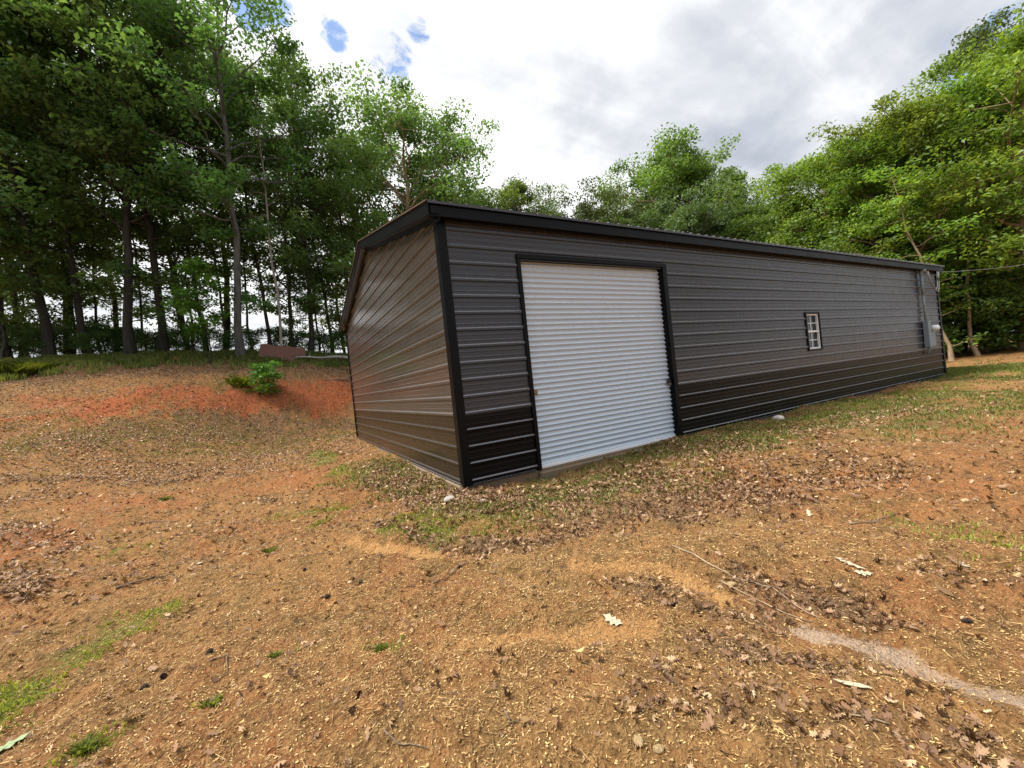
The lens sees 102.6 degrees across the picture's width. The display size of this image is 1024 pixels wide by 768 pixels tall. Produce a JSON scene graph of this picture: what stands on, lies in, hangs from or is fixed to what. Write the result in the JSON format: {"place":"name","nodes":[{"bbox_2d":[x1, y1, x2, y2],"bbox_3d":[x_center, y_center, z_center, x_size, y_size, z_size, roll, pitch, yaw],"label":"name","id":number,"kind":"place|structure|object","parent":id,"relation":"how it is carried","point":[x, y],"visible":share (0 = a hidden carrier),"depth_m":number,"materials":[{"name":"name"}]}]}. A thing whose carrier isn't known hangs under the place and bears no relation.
{"place":"outdoors","nodes":[
{"label":"outdoors","id":0,"kind":"place"},
{"bbox_2d":[0,341,1023,767],"bbox_3d":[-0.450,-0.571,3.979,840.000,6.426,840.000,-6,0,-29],"label":"ground","id":1,"kind":"structure","parent":0,"point":[804,631],"depth_m":2.87,"materials":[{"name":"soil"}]},
{"bbox_2d":[0,729,33,751],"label":"green leaf","id":2,"kind":"object","parent":1,"relation":"on","point":[7,745],"visible":1,"depth_m":2.01,"materials":[{"name":"green plant"}]},
{"bbox_2d":[3,314,37,356],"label":"forest shrub","id":3,"kind":"object","parent":1,"relation":"on","point":[18,348],"visible":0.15,"depth_m":20.10,"materials":[{"name":"green plant"}]},
{"bbox_2d":[0,210,52,360],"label":"understory tree","id":4,"kind":"object","parent":1,"relation":"on","point":[3,285],"visible":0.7,"depth_m":18.49,"materials":[{"name":"green plant"}]},
{"bbox_2d":[0,153,58,356],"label":"slender tree","id":5,"kind":"object","parent":1,"relation":"on","point":[15,304],"visible":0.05,"depth_m":21.10,"materials":[{"name":"green plant"}]},
{"bbox_2d":[0,326,61,356],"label":"forest shrub","id":6,"kind":"object","parent":1,"relation":"on","point":[17,333],"visible":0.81,"depth_m":19.25,"materials":[{"name":"green plant"}]},
{"bbox_2d":[0,360,63,376],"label":"weed tuft","id":7,"kind":"object","parent":1,"relation":"on","point":[30,368],"visible":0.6,"depth_m":15.16,"materials":[{"name":"green plant"}]},
{"bbox_2d":[11,320,76,356],"bbox_3d":[-23.568,-2.299,21.276,2.980,2.042,3.091,-6,0,24],"label":"forest shrub","id":8,"kind":"object","parent":1,"relation":"on","point":[37,338],"visible":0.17,"depth_m":20.86,"materials":[{"name":"green plant"}]},
{"bbox_2d":[0,0,89,297],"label":"forest tree","id":9,"kind":"object","parent":1,"relation":"on","point":[14,199],"visible":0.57,"depth_m":18.04,"materials":[{"name":"green plant"}]},
{"bbox_2d":[0,0,111,357],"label":"forest tree","id":10,"kind":"object","parent":1,"relation":"on","point":[8,351],"visible":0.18,"depth_m":19.33,"materials":[{"name":"green plant"}]},
{"bbox_2d":[9,105,106,354],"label":"slender tree","id":11,"kind":"object","parent":1,"relation":"on","point":[62,260],"visible":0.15,"depth_m":22.01,"materials":[{"name":"green plant"}]},
{"bbox_2d":[0,232,119,355],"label":"understory tree","id":12,"kind":"object","parent":1,"relation":"on","point":[51,312],"visible":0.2,"depth_m":22.16,"materials":[{"name":"green plant"}]},
{"bbox_2d":[0,59,121,326],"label":"forest tree","id":13,"kind":"object","parent":1,"relation":"on","point":[3,301],"visible":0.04,"depth_m":24.04,"materials":[{"name":"green plant"}]},
{"bbox_2d":[40,322,98,354],"bbox_3d":[-22.103,-2.256,20.983,2.682,1.837,2.782,-6,0,12],"label":"forest shrub","id":14,"kind":"object","parent":1,"relation":"on","point":[62,330],"visible":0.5,"depth_m":20.32,"materials":[{"name":"green plant"}]},
{"bbox_2d":[0,0,156,355],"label":"forest tree","id":15,"kind":"object","parent":1,"relation":"on","point":[32,266],"visible":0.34,"depth_m":19.23,"materials":[{"name":"green plant"}]},
{"bbox_2d":[5,230,151,354],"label":"understory tree","id":16,"kind":"object","parent":1,"relation":"on","point":[91,318],"visible":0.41,"depth_m":21.79,"materials":[{"name":"green plant"}]},
{"bbox_2d":[0,0,172,353],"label":"forest tree","id":17,"kind":"object","parent":1,"relation":"on","point":[73,290],"visible":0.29,"depth_m":20.11,"materials":[{"name":"green plant"}]},
{"bbox_2d":[60,731,116,761],"bbox_3d":[-1.987,1.702,1.921,0.148,0.068,0.146,-6,0,12],"label":"weed tuft","id":18,"kind":"object","parent":1,"relation":"on","point":[83,747],"visible":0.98,"depth_m":1.91,"materials":[{"name":"green plant"}]},
{"bbox_2d":[2,97,180,350],"bbox_3d":[-26.304,-10.015,26.843,10.728,21.322,10.682,-6,0,-40],"label":"forest tree","id":19,"kind":"object","parent":1,"relation":"on","point":[115,308],"visible":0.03,"depth_m":26.97,"materials":[{"name":"green plant"}]},
{"bbox_2d":[64,330,121,354],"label":"forest shrub","id":20,"kind":"object","parent":1,"relation":"on","point":[79,340],"visible":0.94,"depth_m":19.74,"materials":[{"name":"green plant"}]},
{"bbox_2d":[66,321,122,353],"bbox_3d":[-21.681,-2.356,22.090,2.980,2.042,3.091,-6,0,-9],"label":"forest shrub","id":21,"kind":"object","parent":1,"relation":"on","point":[102,326],"visible":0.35,"depth_m":21.34,"materials":[{"name":"green plant"}]},
{"bbox_2d":[0,10,190,353],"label":"forest tree","id":22,"kind":"object","parent":1,"relation":"on","point":[168,148],"visible":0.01,"depth_m":24.70,"materials":[{"name":"green plant"}]},
{"bbox_2d":[45,106,147,346],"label":"slender tree","id":23,"kind":"object","parent":1,"relation":"on","point":[94,297],"visible":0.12,"depth_m":22.75,"materials":[{"name":"green plant"}]},
{"bbox_2d":[88,325,137,351],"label":"forest shrub","id":24,"kind":"object","parent":1,"relation":"on","point":[112,333],"visible":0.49,"depth_m":21.56,"materials":[{"name":"green plant"}]},
{"bbox_2d":[0,0,247,354],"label":"forest tree","id":25,"kind":"object","parent":1,"relation":"on","point":[119,142],"visible":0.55,"depth_m":19.18,"materials":[{"name":"green plant"}]},
{"bbox_2d":[86,151,164,349],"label":"slender tree","id":26,"kind":"object","parent":1,"relation":"on","point":[136,255],"visible":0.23,"depth_m":23.87,"materials":[{"name":"green plant"}]},
{"bbox_2d":[110,326,157,350],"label":"forest shrub","id":27,"kind":"object","parent":1,"relation":"on","point":[139,332],"visible":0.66,"depth_m":22.24,"materials":[{"name":"green plant"}]},
{"bbox_2d":[0,0,268,351],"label":"forest tree","id":28,"kind":"object","parent":1,"relation":"on","point":[48,13],"visible":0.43,"depth_m":18.80,"materials":[{"name":"green plant"}]},
{"bbox_2d":[23,8,266,350],"bbox_3d":[-22.762,-11.978,26.269,11.052,22.680,9.976,-6,0,6],"label":"forest tree","id":29,"kind":"object","parent":1,"relation":"on","point":[122,254],"visible":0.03,"depth_m":25.50,"materials":[{"name":"green plant"}]},
{"bbox_2d":[134,143,211,348],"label":"slender tree","id":30,"kind":"object","parent":1,"relation":"on","point":[163,215],"visible":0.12,"depth_m":23.89,"materials":[{"name":"green plant"}]},
{"bbox_2d":[0,348,348,383],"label":"grass","id":31,"kind":"structure","parent":1,"relation":"on","point":[145,357],"depth_m":19.06,"materials":[{"name":"green plant"}]},
{"bbox_2d":[133,149,218,351],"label":"slender tree","id":32,"kind":"object","parent":1,"relation":"on","point":[182,221],"visible":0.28,"depth_m":21.82,"materials":[{"name":"green plant"}]},
{"bbox_2d":[104,4,253,349],"bbox_3d":[-18.794,-11.624,23.051,6.071,20.072,7.850,-6,0,-43],"label":"forest tree","id":33,"kind":"object","parent":1,"relation":"on","point":[179,226],"visible":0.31,"depth_m":22.02,"materials":[{"name":"green plant"}]},
{"bbox_2d":[156,320,215,350],"bbox_3d":[-17.788,-2.494,22.087,2.682,1.837,2.782,-6,0,9],"label":"forest shrub","id":34,"kind":"object","parent":1,"relation":"on","point":[172,329],"visible":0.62,"depth_m":22.07,"materials":[{"name":"green plant"}]},
{"bbox_2d":[158,255,236,363],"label":"sapling","id":35,"kind":"object","parent":1,"relation":"on","point":[192,266],"visible":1,"depth_m":18.96,"materials":[{"name":"green plant"}]},
{"bbox_2d":[109,45,286,349],"bbox_3d":[-20.327,-12.044,28.634,11.216,22.581,11.716,-6,0,-1],"label":"forest tree","id":36,"kind":"object","parent":1,"relation":"on","point":[228,324],"visible":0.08,"depth_m":27.87,"materials":[{"name":"green plant"}]},
{"bbox_2d":[184,326,233,350],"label":"forest shrub","id":37,"kind":"object","parent":1,"relation":"on","point":[215,333],"visible":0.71,"depth_m":23.19,"materials":[{"name":"green plant"}]},
{"bbox_2d":[169,129,252,349],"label":"slender tree","id":38,"kind":"object","parent":1,"relation":"on","point":[198,152],"visible":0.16,"depth_m":24.12,"materials":[{"name":"green plant"}]},
{"bbox_2d":[197,692,224,708],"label":"weed tuft","id":39,"kind":"object","parent":1,"relation":"on","point":[207,703],"visible":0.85,"depth_m":2.15,"materials":[{"name":"green plant"}]},
{"bbox_2d":[88,0,349,357],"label":"forest tree","id":40,"kind":"object","parent":1,"relation":"on","point":[214,177],"visible":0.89,"depth_m":20.11,"materials":[{"name":"green plant"}]},
{"bbox_2d":[224,375,250,388],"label":"weed tuft","id":41,"kind":"object","parent":1,"relation":"on","point":[237,382],"visible":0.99,"depth_m":16.24,"materials":[{"name":"green plant"}]},
{"bbox_2d":[207,146,279,349],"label":"slender tree","id":42,"kind":"object","parent":1,"relation":"on","point":[226,256],"visible":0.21,"depth_m":24.88,"materials":[{"name":"green plant"}]},
{"bbox_2d":[221,329,266,349],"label":"forest shrub","id":43,"kind":"object","parent":1,"relation":"on","point":[230,345],"visible":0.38,"depth_m":24.08,"materials":[{"name":"green plant"}]},
{"bbox_2d":[186,53,318,344],"bbox_3d":[-15.389,-10.448,24.187,6.908,17.663,5.343,-6,0,-44],"label":"forest tree","id":44,"kind":"object","parent":1,"relation":"on","point":[255,262],"visible":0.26,"depth_m":23.75,"materials":[{"name":"green plant"}]},
{"bbox_2d":[222,47,293,345],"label":"bare trunk tree","id":45,"kind":"object","parent":1,"relation":"on","point":[273,272],"visible":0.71,"depth_m":22.39,"materials":[{"name":"green plant"}]},
{"bbox_2d":[242,327,282,350],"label":"forest shrub","id":46,"kind":"object","parent":1,"relation":"on","point":[254,333],"visible":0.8,"depth_m":23.72,"materials":[{"name":"green plant"}]},
{"bbox_2d":[243,361,287,394],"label":"green bush","id":47,"kind":"object","parent":1,"relation":"on","point":[260,371],"visible":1,"depth_m":16.47,"materials":[{"name":"green plant"}]},
{"bbox_2d":[239,131,317,346],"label":"slender tree","id":48,"kind":"object","parent":1,"relation":"on","point":[273,289],"visible":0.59,"depth_m":23.76,"materials":[{"name":"green plant"}]},
{"bbox_2d":[249,282,313,342],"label":"understory tree","id":49,"kind":"object","parent":1,"relation":"on","point":[293,321],"visible":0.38,"depth_m":25.82,"materials":[{"name":"green plant"}]},
{"bbox_2d":[258,344,305,360],"bbox_3d":[-12.097,-1.618,21.494,2.280,1.125,0.584,-6,0,-25],"label":"metal sheet","id":50,"kind":"object","parent":1,"relation":"on","point":[286,352],"visible":0.81,"depth_m":21.52,"materials":[{"name":"brown metal"}]},
{"bbox_2d":[230,130,338,350],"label":"forest tree","id":51,"kind":"object","parent":1,"relation":"on","point":[276,262],"visible":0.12,"depth_m":29.25,"materials":[{"name":"green plant"}]},
{"bbox_2d":[271,330,305,345],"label":"forest shrub","id":52,"kind":"object","parent":1,"relation":"on","point":[278,341],"visible":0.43,"depth_m":24.33,"materials":[{"name":"green plant"}]},
{"bbox_2d":[208,40,383,351],"bbox_3d":[-12.309,-10.664,24.188,9.049,17.985,9.010,-6,0,-25],"label":"forest tree","id":53,"kind":"object","parent":1,"relation":"on","point":[301,78],"visible":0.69,"depth_m":23.45,"materials":[{"name":"green plant"}]},
{"bbox_2d":[284,331,319,349],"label":"forest shrub","id":54,"kind":"object","parent":1,"relation":"on","point":[297,337],"visible":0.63,"depth_m":24.85,"materials":[{"name":"green plant"}]},
{"bbox_2d":[274,155,339,352],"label":"slender tree","id":55,"kind":"object","parent":1,"relation":"on","point":[317,251],"visible":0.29,"depth_m":25.76,"materials":[{"name":"green plant"}]},
{"bbox_2d":[263,97,356,351],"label":"forest tree","id":56,"kind":"object","parent":1,"relation":"on","point":[313,174],"visible":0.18,"depth_m":26.00,"materials":[{"name":"green plant"}]},
{"bbox_2d":[263,176,361,352],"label":"forest tree","id":57,"kind":"object","parent":1,"relation":"on","point":[325,323],"visible":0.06,"depth_m":34.72,"materials":[{"name":"green plant"}]},
{"bbox_2d":[291,279,343,351],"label":"understory tree","id":58,"kind":"object","parent":1,"relation":"on","point":[314,289],"visible":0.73,"depth_m":24.88,"materials":[{"name":"green plant"}]},
{"bbox_2d":[304,332,338,352],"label":"forest shrub","id":59,"kind":"object","parent":1,"relation":"on","point":[327,340],"visible":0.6,"depth_m":25.40,"materials":[{"name":"green plant"}]},
{"bbox_2d":[320,329,346,352],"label":"forest shrub","id":60,"kind":"object","parent":1,"relation":"on","point":[342,340],"visible":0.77,"depth_m":25.52,"materials":[{"name":"green plant"}]},
{"bbox_2d":[284,62,387,339],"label":"slender tree","id":61,"kind":"object","parent":1,"relation":"on","point":[328,77],"visible":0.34,"depth_m":26.81,"materials":[{"name":"green plant"}]},
{"bbox_2d":[293,210,391,331],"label":"understory tree","id":62,"kind":"object","parent":1,"relation":"on","point":[340,311],"visible":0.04,"depth_m":29.55,"materials":[{"name":"green plant"}]},
{"bbox_2d":[303,125,406,300],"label":"forest tree","id":63,"kind":"object","parent":1,"relation":"on","point":[358,217],"visible":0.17,"depth_m":27.88,"materials":[{"name":"green plant"}]},
{"bbox_2d":[282,59,499,303],"bbox_3d":[-7.036,-10.834,28.676,14.134,18.538,15.690,-6,0,13],"label":"broadleaf tree","id":64,"kind":"object","parent":1,"relation":"on","point":[405,123],"visible":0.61,"depth_m":26.83,"materials":[{"name":"green plant"}]},
{"bbox_2d":[377,166,502,217],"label":"broadleaf tree","id":65,"kind":"object","parent":1,"relation":"on","point":[410,171],"visible":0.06,"depth_m":30.54,"materials":[{"name":"green plant"}]},
{"bbox_2d":[445,188,510,209],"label":"broadleaf tree","id":66,"kind":"object","parent":1,"relation":"on","point":[499,202],"visible":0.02,"depth_m":34.40,"materials":[{"name":"green plant"}]},
{"bbox_2d":[0,438,1023,767],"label":"leaf litter","id":67,"kind":"object","parent":1,"relation":"on","point":[980,752],"visible":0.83,"depth_m":2.84,"materials":[{"name":"brown plant"}]},
{"bbox_2d":[0,355,1023,639],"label":"leaf litter","id":68,"kind":"object","parent":1,"relation":"on","point":[142,371],"visible":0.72,"depth_m":7.76,"materials":[{"name":"brown plant"}]},
{"bbox_2d":[0,392,1023,767],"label":"wood chips","id":69,"kind":"object","parent":1,"relation":"on","point":[572,690],"visible":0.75,"depth_m":2.27,"materials":[{"name":"wood"}]},
{"bbox_2d":[0,392,1023,767],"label":"pine straw","id":70,"kind":"object","parent":1,"relation":"on","point":[526,718],"visible":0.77,"depth_m":2.45,"materials":[{"name":"brown plant"}]},
{"bbox_2d":[0,357,1023,552],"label":"grass","id":71,"kind":"structure","parent":1,"relation":"on","point":[966,396],"depth_m":7.50,"materials":[{"name":"plant"}]},
{"bbox_2d":[0,363,1023,767],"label":"grass","id":72,"kind":"structure","parent":1,"relation":"on","point":[8,705],"depth_m":3.30,"materials":[{"name":"green plant"}]},
{"bbox_2d":[479,173,568,216],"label":"broadleaf tree","id":73,"kind":"object","parent":1,"relation":"on","point":[516,190],"visible":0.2,"depth_m":35.75,"materials":[{"name":"green plant"}]},
{"bbox_2d":[539,176,667,229],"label":"oak tree","id":74,"kind":"object","parent":1,"relation":"on","point":[601,213],"visible":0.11,"depth_m":31.32,"materials":[{"name":"green plant"}]},
{"bbox_2d":[339,199,946,490],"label":"metal building","id":75,"kind":"structure","parent":1,"relation":"on","point":[492,347],"depth_m":7.31,"materials":[{"name":"grey metal"}]},
{"bbox_2d":[521,262,675,467],"bbox_3d":[1.564,-0.451,6.869,3.084,3.188,0.098,-6,0,-29],"label":"roll up door","id":76,"kind":"structure","parent":75,"relation":"in","point":[601,381],"depth_m":6.79,"materials":[{"name":"white metal"}]},
{"bbox_2d":[804,312,822,350],"bbox_3d":[7.383,-1.291,10.076,0.670,0.950,0.090,-6,0,-29],"label":"window","id":77,"kind":"structure","parent":75,"relation":"in","point":[813,331],"depth_m":10.15,"materials":[{"name":"white plastic"}]},
{"bbox_2d":[593,122,756,239],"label":"broadleaf tree","id":78,"kind":"object","parent":1,"relation":"on","point":[666,165],"visible":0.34,"depth_m":32.03,"materials":[{"name":"green plant"}]},
{"bbox_2d":[621,174,751,235],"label":"oak tree","id":79,"kind":"object","parent":1,"relation":"on","point":[690,213],"visible":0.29,"depth_m":27.39,"materials":[{"name":"green plant"}]},
{"bbox_2d":[639,145,777,238],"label":"broadleaf tree","id":80,"kind":"object","parent":1,"relation":"on","point":[729,171],"visible":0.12,"depth_m":31.56,"materials":[{"name":"green plant"}]},
{"bbox_2d":[712,216,774,243],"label":"understory tree","id":81,"kind":"object","parent":1,"relation":"on","point":[750,238],"visible":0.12,"depth_m":26.30,"materials":[{"name":"green plant"}]},
{"bbox_2d":[672,545,820,618],"bbox_3d":[1.529,1.322,2.813,0.114,0.161,0.985,-6,0,-37],"label":"twig","id":82,"kind":"object","parent":1,"relation":"on","point":[739,578],"visible":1,"depth_m":2.76,"materials":[{"name":"brown wood"}]},
{"bbox_2d":[696,198,808,247],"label":"broadleaf tree","id":83,"kind":"object","parent":1,"relation":"on","point":[755,208],"visible":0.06,"depth_m":28.05,"materials":[{"name":"green plant"}]},
{"bbox_2d":[693,170,812,244],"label":"broadleaf tree","id":84,"kind":"object","parent":1,"relation":"on","point":[746,195],"visible":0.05,"depth_m":31.59,"materials":[{"name":"green plant"}]},
{"bbox_2d":[740,213,851,251],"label":"understory tree","id":85,"kind":"object","parent":1,"relation":"on","point":[765,220],"visible":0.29,"depth_m":23.94,"materials":[{"name":"green plant"}]},
{"bbox_2d":[750,191,861,250],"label":"broadleaf tree","id":86,"kind":"object","parent":1,"relation":"on","point":[796,213],"visible":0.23,"depth_m":24.59,"materials":[{"name":"green plant"}]},
{"bbox_2d":[747,133,983,285],"bbox_3d":[20.431,-7.966,25.283,10.235,13.424,11.362,-6,0,-39],"label":"broadleaf tree","id":87,"kind":"object","parent":1,"relation":"on","point":[806,175],"visible":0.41,"depth_m":24.00,"materials":[{"name":"green plant"}]},
{"bbox_2d":[799,125,1002,281],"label":"broadleaf tree","id":88,"kind":"object","parent":1,"relation":"on","point":[883,186],"visible":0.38,"depth_m":21.80,"materials":[{"name":"green plant"}]},
{"bbox_2d":[805,89,1023,306],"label":"broadleaf tree","id":89,"kind":"object","parent":1,"relation":"on","point":[884,124],"visible":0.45,"depth_m":20.08,"materials":[{"name":"green plant"}]},
{"bbox_2d":[850,160,1000,360],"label":"slender tree","id":90,"kind":"object","parent":1,"relation":"on","point":[896,172],"visible":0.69,"depth_m":19.20,"materials":[{"name":"green plant"}]},
{"bbox_2d":[849,71,1023,351],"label":"broadleaf tree","id":91,"kind":"object","parent":1,"relation":"on","point":[975,99],"visible":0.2,"depth_m":20.03,"materials":[{"name":"green plant"}]},
{"bbox_2d":[866,2,1023,349],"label":"broadleaf tree","id":92,"kind":"object","parent":1,"relation":"on","point":[1010,63],"visible":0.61,"depth_m":18.40,"materials":[{"name":"green plant"}]},
{"bbox_2d":[907,113,1023,355],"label":"slender tree","id":93,"kind":"object","parent":1,"relation":"on","point":[975,350],"visible":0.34,"depth_m":19.51,"materials":[{"name":"green plant"}]},
{"bbox_2d":[920,6,1022,342],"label":"forest tree","id":94,"kind":"object","parent":1,"relation":"on","point":[979,33],"visible":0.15,"depth_m":27.80,"materials":[{"name":"green plant"}]},
{"bbox_2d":[926,250,1021,353],"bbox_3d":[24.668,-5.052,23.709,9.506,6.914,7.642,-6,0,-43],"label":"leafy bush","id":95,"kind":"object","parent":1,"relation":"on","point":[940,259],"visible":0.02,"depth_m":22.16,"materials":[{"name":"green plant"}]},
{"bbox_2d":[933,59,1023,257],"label":"broadleaf tree","id":96,"kind":"object","parent":1,"relation":"on","point":[1004,226],"visible":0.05,"depth_m":21.53,"materials":[{"name":"green plant"}]},
{"bbox_2d":[941,255,1019,349],"bbox_3d":[24.568,-4.266,22.151,5.859,5.301,7.288,-6,0,-29],"label":"leafy bush","id":97,"kind":"object","parent":1,"relation":"on","point":[983,346],"visible":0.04,"depth_m":20.41,"materials":[{"name":"green plant"}]},
{"bbox_2d":[939,256,1022,354],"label":"leafy bush","id":98,"kind":"object","parent":1,"relation":"on","point":[1002,324],"visible":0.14,"depth_m":20.02,"materials":[{"name":"green plant"}]},
{"bbox_2d":[940,273,1023,354],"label":"leafy bush","id":99,"kind":"object","parent":1,"relation":"on","point":[946,330],"visible":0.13,"depth_m":19.86,"materials":[{"name":"green plant"}]},
{"bbox_2d":[940,270,1023,349],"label":"leafy bush","id":100,"kind":"object","parent":1,"relation":"on","point":[990,312],"visible":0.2,"depth_m":19.74,"materials":[{"name":"green plant"}]},
{"bbox_2d":[947,244,1023,340],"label":"leafy bush","id":101,"kind":"object","parent":1,"relation":"on","point":[989,301],"visible":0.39,"depth_m":19.20,"materials":[{"name":"green plant"}]},
{"bbox_2d":[959,277,1023,342],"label":"leafy bush","id":102,"kind":"object","parent":1,"relation":"on","point":[1017,330],"visible":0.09,"depth_m":19.95,"materials":[{"name":"green plant"}]},
{"bbox_2d":[0,0,1023,357],"label":"sky","id":103,"kind":"structure","parent":0,"point":[573,88],"materials":[{"name":"white"}]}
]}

